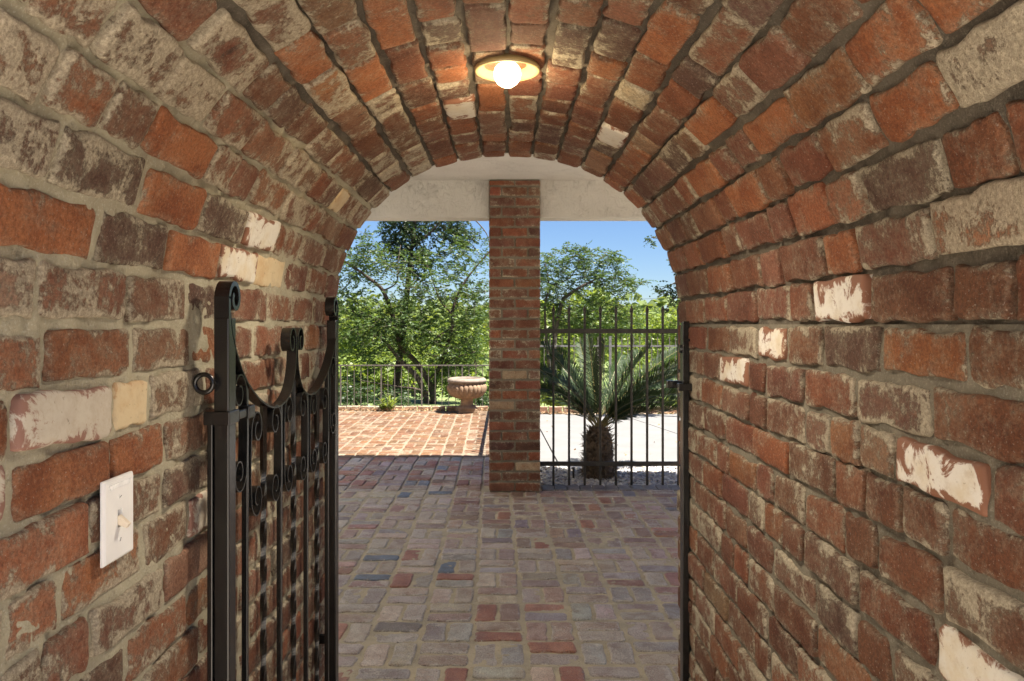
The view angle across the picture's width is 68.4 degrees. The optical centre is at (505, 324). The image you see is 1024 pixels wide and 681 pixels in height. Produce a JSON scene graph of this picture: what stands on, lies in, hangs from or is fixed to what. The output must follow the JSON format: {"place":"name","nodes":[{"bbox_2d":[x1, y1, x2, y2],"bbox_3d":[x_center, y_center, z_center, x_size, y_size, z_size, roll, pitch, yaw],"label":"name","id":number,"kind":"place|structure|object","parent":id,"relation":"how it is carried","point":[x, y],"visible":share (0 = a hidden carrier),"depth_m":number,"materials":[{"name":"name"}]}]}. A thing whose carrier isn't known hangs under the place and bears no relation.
{"place":"outdoors","nodes":[
{"label":"outdoors","id":0,"kind":"place"},
{"bbox_2d":[339,411,488,457],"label":"patio","id":1,"kind":"structure","parent":0,"point":[407,434],"depth_m":8.76,"materials":[{"name":"brick"}]},
{"bbox_2d":[378,394,397,410],"bbox_3d":[-1.727,1.151,11.145,0.328,0.260,0.257,0,0,0],"label":"young plant","id":2,"kind":"object","parent":1,"relation":"on","point":[384,404],"visible":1,"depth_m":11.12,"materials":[{"name":"green plant"}]},
{"bbox_2d":[339,365,489,406],"bbox_3d":[-2.410,0.959,11.320,5.419,0.702,0.032,0,0,0],"label":"patio railing","id":3,"kind":"object","parent":1,"relation":"on","point":[408,381],"visible":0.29,"depth_m":11.31,"materials":[{"name":"metal"}]},
{"bbox_2d":[447,377,486,412],"bbox_3d":[-0.562,1.028,10.980,0.581,0.503,0.585,0,0,0],"label":"garden urn","id":4,"kind":"object","parent":1,"relation":"on","point":[466,390],"visible":1,"depth_m":10.80,"materials":[{"name":"stone"}]},
{"bbox_2d":[339,407,676,454],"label":"leaf litter","id":5,"kind":"object","parent":1,"relation":"on","point":[409,409],"visible":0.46,"depth_m":11.12,"materials":[{"name":"brown plant"}]},
{"bbox_2d":[339,349,667,410],"bbox_3d":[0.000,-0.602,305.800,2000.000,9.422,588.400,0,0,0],"label":"hillside","id":6,"kind":"structure","parent":0,"point":[441,401],"depth_m":14.13,"materials":[{"name":"green plant"}]},
{"bbox_2d":[339,378,379,405],"bbox_3d":[-2.408,1.228,12.208,0.883,0.722,1.021,0,0,0],"label":"bush","id":7,"kind":"object","parent":6,"relation":"on","point":[357,396],"visible":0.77,"depth_m":12.10,"materials":[{"name":"green plant"}]},
{"bbox_2d":[339,302,387,388],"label":"leafy tree","id":8,"kind":"object","parent":6,"relation":"on","point":[345,346],"visible":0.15,"depth_m":18.69,"materials":[{"name":"green plant"}]},
{"bbox_2d":[339,350,415,395],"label":"leafy tree","id":9,"kind":"object","parent":6,"relation":"on","point":[386,379],"visible":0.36,"depth_m":16.82,"materials":[{"name":"green plant"}]},
{"bbox_2d":[373,384,423,405],"bbox_3d":[-1.827,1.322,12.588,0.901,0.620,1.018,0,0,0],"label":"bush","id":10,"kind":"object","parent":6,"relation":"on","point":[404,399],"visible":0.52,"depth_m":12.56,"materials":[{"name":"green plant"}]},
{"bbox_2d":[336,225,489,403],"bbox_3d":[-1.747,-0.006,13.378,3.617,3.568,1.837,0,0,0],"label":"feathery tree","id":11,"kind":"object","parent":6,"relation":"on","point":[381,325],"visible":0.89,"depth_m":13.19,"materials":[{"name":"green plant"}]},
{"bbox_2d":[382,324,444,396],"bbox_3d":[-2.759,1.309,22.003,2.292,2.734,2.258,0,0,-43],"label":"leafy tree","id":12,"kind":"object","parent":6,"relation":"on","point":[406,377],"visible":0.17,"depth_m":21.84,"materials":[{"name":"green plant"}]},
{"bbox_2d":[370,221,488,399],"bbox_3d":[-1.486,-0.649,14.006,2.473,4.296,1.613,0,0,0],"label":"tall tree","id":13,"kind":"object","parent":6,"relation":"on","point":[411,234],"visible":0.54,"depth_m":13.75,"materials":[{"name":"green plant"}]},
{"bbox_2d":[409,344,488,396],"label":"leafy tree","id":14,"kind":"object","parent":6,"relation":"on","point":[439,380],"visible":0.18,"depth_m":17.87,"materials":[{"name":"green plant"}]},
{"bbox_2d":[416,317,485,395],"bbox_3d":[-1.870,1.436,25.881,2.423,3.764,2.436,0,0,0],"label":"leafy tree","id":15,"kind":"object","parent":6,"relation":"on","point":[438,332],"visible":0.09,"depth_m":25.93,"materials":[{"name":"green plant"}]},
{"bbox_2d":[454,324,489,376],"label":"leafy tree","id":16,"kind":"object","parent":6,"relation":"on","point":[481,349],"visible":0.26,"depth_m":23.91,"materials":[{"name":"green plant"}]},
{"bbox_2d":[456,393,488,405],"bbox_3d":[-0.472,1.277,12.291,0.733,0.711,0.873,0,0,0],"label":"bush","id":17,"kind":"object","parent":6,"relation":"on","point":[479,399],"visible":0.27,"depth_m":12.20,"materials":[{"name":"green plant"}]},
{"bbox_2d":[337,287,678,392],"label":"wood","id":18,"kind":"object","parent":6,"relation":"on","point":[661,301],"visible":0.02,"depth_m":50.69,"materials":[{"name":"green plant"}]},
{"bbox_2d":[540,300,579,385],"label":"leafy tree","id":19,"kind":"object","parent":6,"relation":"on","point":[548,324],"visible":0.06,"depth_m":15.72,"materials":[{"name":"green plant"}]},
{"bbox_2d":[540,241,657,386],"bbox_3d":[1.320,-0.013,14.186,3.046,3.102,1.567,0,0,-11],"label":"mimosa tree","id":20,"kind":"object","parent":6,"relation":"on","point":[582,264],"visible":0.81,"depth_m":13.99,"materials":[{"name":"green plant"}]},
{"bbox_2d":[563,286,642,392],"bbox_3d":[2.509,0.537,19.984,2.360,3.440,1.957,0,0,0],"label":"leafy tree","id":21,"kind":"object","parent":6,"relation":"on","point":[591,292],"visible":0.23,"depth_m":19.72,"materials":[{"name":"green plant"}]},
{"bbox_2d":[592,305,655,386],"bbox_3d":[3.783,1.178,24.052,2.084,3.800,2.162,0,0,0],"label":"leafy tree","id":22,"kind":"object","parent":6,"relation":"on","point":[619,349],"visible":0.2,"depth_m":23.71,"materials":[{"name":"green plant"}]},
{"bbox_2d":[617,359,656,385],"bbox_3d":[2.217,1.007,12.423,0.907,0.915,0.917,0,0,0],"label":"bush","id":23,"kind":"object","parent":6,"relation":"on","point":[638,368],"visible":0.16,"depth_m":12.34,"materials":[{"name":"green plant"}]},
{"bbox_2d":[641,307,676,382],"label":"leafy tree","id":24,"kind":"object","parent":6,"relation":"on","point":[655,335],"visible":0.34,"depth_m":26.83,"materials":[{"name":"green plant"}]},
{"bbox_2d":[653,304,680,363],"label":"leafy tree","id":25,"kind":"object","parent":6,"relation":"on","point":[670,322],"visible":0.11,"depth_m":22.96,"materials":[{"name":"green plant"}]},
{"bbox_2d":[337,221,676,313],"label":"sky","id":26,"kind":"structure","parent":0,"point":[628,237],"materials":[{"name":"blue"}]},
{"bbox_2d":[339,457,679,680],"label":"porch paving","id":27,"kind":"structure","parent":0,"point":[453,569],"depth_m":3.79,"materials":[{"name":"brick"}]},
{"bbox_2d":[0,324,326,680],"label":"brick wall","id":28,"kind":"structure","parent":27,"relation":"on","point":[86,410],"depth_m":1.11,"materials":[{"name":"red brick"}]},
{"bbox_2d":[100,471,132,567],"bbox_3d":[-0.538,0.272,1.060,0.021,0.116,0.082,0,0,0],"label":"light switch","id":29,"kind":"object","parent":28,"relation":"attached to","point":[116,517],"visible":1,"depth_m":1.05,"materials":[{"name":"white plastic"}]},
{"bbox_2d":[192,281,338,680],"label":"iron gate","id":30,"kind":"structure","parent":28,"relation":"attached to","point":[229,476],"depth_m":1.55,"materials":[{"name":"black metal"}]},
{"bbox_2d":[0,0,1023,324],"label":"brick vault","id":31,"kind":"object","parent":28,"relation":"on","point":[756,160],"visible":1,"depth_m":1.20,"materials":[{"name":"red brick"}]},
{"bbox_2d":[475,53,539,87],"bbox_3d":[0.004,-0.526,1.585,0.138,0.056,0.138,0,0,0],"label":"ceiling lamp","id":32,"kind":"object","parent":31,"relation":"attached to","point":[507,72],"visible":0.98,"depth_m":1.56,"materials":[{"name":"glass"}]},
{"bbox_2d":[345,153,680,300],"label":"house wall","id":33,"kind":"structure","parent":27,"relation":"on","point":[580,166],"depth_m":2.44,"materials":[{"name":"paint"}]},
{"bbox_2d":[410,153,603,179],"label":"porch ceiling","id":34,"kind":"structure","parent":33,"relation":"attached to","point":[506,166],"depth_m":5.46,"materials":[{"name":"paint"}]},
{"bbox_2d":[489,180,540,492],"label":"brick pillar","id":35,"kind":"structure","parent":27,"relation":"on","point":[514,337],"depth_m":5.75,"materials":[{"name":"red brick"}]},
{"bbox_2d":[366,180,645,220],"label":"beam","id":36,"kind":"structure","parent":35,"relation":"on","point":[468,200],"depth_m":5.80,"materials":[{"name":"paint"}]},
{"bbox_2d":[677,324,1023,680],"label":"brick wall","id":37,"kind":"structure","parent":27,"relation":"on","point":[856,502],"depth_m":1.21,"materials":[{"name":"red brick"}]},
{"bbox_2d":[666,321,691,680],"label":"gate strike","id":38,"kind":"object","parent":37,"relation":"attached to","point":[683,385],"visible":0.87,"depth_m":2.30,"materials":[{"name":"black paint"}]},
{"bbox_2d":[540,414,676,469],"bbox_3d":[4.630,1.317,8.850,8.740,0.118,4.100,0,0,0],"label":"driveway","id":39,"kind":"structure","parent":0,"point":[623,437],"depth_m":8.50,"materials":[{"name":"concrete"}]},
{"bbox_2d":[644,235,679,315],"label":"oak tree","id":40,"kind":"object","parent":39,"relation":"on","point":[660,292],"visible":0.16,"depth_m":10.19,"materials":[{"name":"green plant"}]},
{"bbox_2d":[540,411,676,484],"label":"ground","id":41,"kind":"structure","parent":0,"point":[595,413],"depth_m":11.32,"materials":[{"name":"soil"}]},
{"bbox_2d":[339,406,487,410],"bbox_3d":[-2.269,1.258,11.245,4.860,0.088,0.059,0,0,0],"label":"curb edging","id":42,"kind":"object","parent":41,"relation":"on","point":[398,407],"visible":0.3,"depth_m":11.22,"materials":[{"name":"brick"}]},
{"bbox_2d":[540,393,562,409],"bbox_3d":[0.678,1.123,11.216,0.537,0.446,0.536,0,0,21],"label":"weed clump","id":43,"kind":"object","parent":41,"relation":"on","point":[548,401],"visible":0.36,"depth_m":11.14,"materials":[{"name":"green plant"}]},
{"bbox_2d":[540,466,676,487],"bbox_3d":[2.152,1.286,6.395,3.735,0.071,0.864,0,0,0],"label":"gravel bed","id":44,"kind":"object","parent":41,"relation":"on","point":[623,475],"visible":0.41,"depth_m":6.33,"materials":[{"name":"grey gravel"}]},
{"bbox_2d":[572,467,574,478],"bbox_3d":[0.564,1.248,6.250,0.024,0.125,0.023,0,0,0],"label":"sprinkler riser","id":45,"kind":"object","parent":44,"relation":"on","point":[573,472],"visible":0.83,"depth_m":6.25,"materials":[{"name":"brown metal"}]},
{"bbox_2d":[540,333,676,481],"bbox_3d":[0.883,0.691,6.420,1.776,1.275,1.206,0,0,0],"label":"sago palm","id":46,"kind":"object","parent":44,"relation":"on","point":[623,413],"visible":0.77,"depth_m":6.32,"materials":[{"name":"green plant"}]},
{"bbox_2d":[540,336,676,405],"bbox_3d":[2.900,0.730,11.482,5.200,1.100,0.059,0,0,0],"label":"iron fence","id":47,"kind":"object","parent":41,"relation":"on","point":[610,345],"visible":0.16,"depth_m":11.49,"materials":[{"name":"black metal"}]},
{"bbox_2d":[540,406,676,412],"bbox_3d":[2.632,1.236,10.925,4.868,0.097,0.060,0,0,0],"label":"planter edging","id":48,"kind":"object","parent":41,"relation":"on","point":[545,408],"visible":0.09,"depth_m":10.90,"materials":[{"name":"brick"}]},
{"bbox_2d":[541,485,679,490],"bbox_3d":[2.080,1.304,5.895,3.597,0.065,0.180,0,0,0],"label":"border course","id":49,"kind":"object","parent":41,"relation":"on","point":[608,487],"visible":0.27,"depth_m":5.88,"materials":[{"name":"brick"}]},
{"bbox_2d":[540,305,679,485],"bbox_3d":[2.086,0.563,5.970,3.628,1.430,0.028,0,0,0],"label":"iron fence","id":50,"kind":"object","parent":49,"relation":"on","point":[584,463],"visible":0.3,"depth_m":5.96,"materials":[{"name":"brown metal"}]}
]}

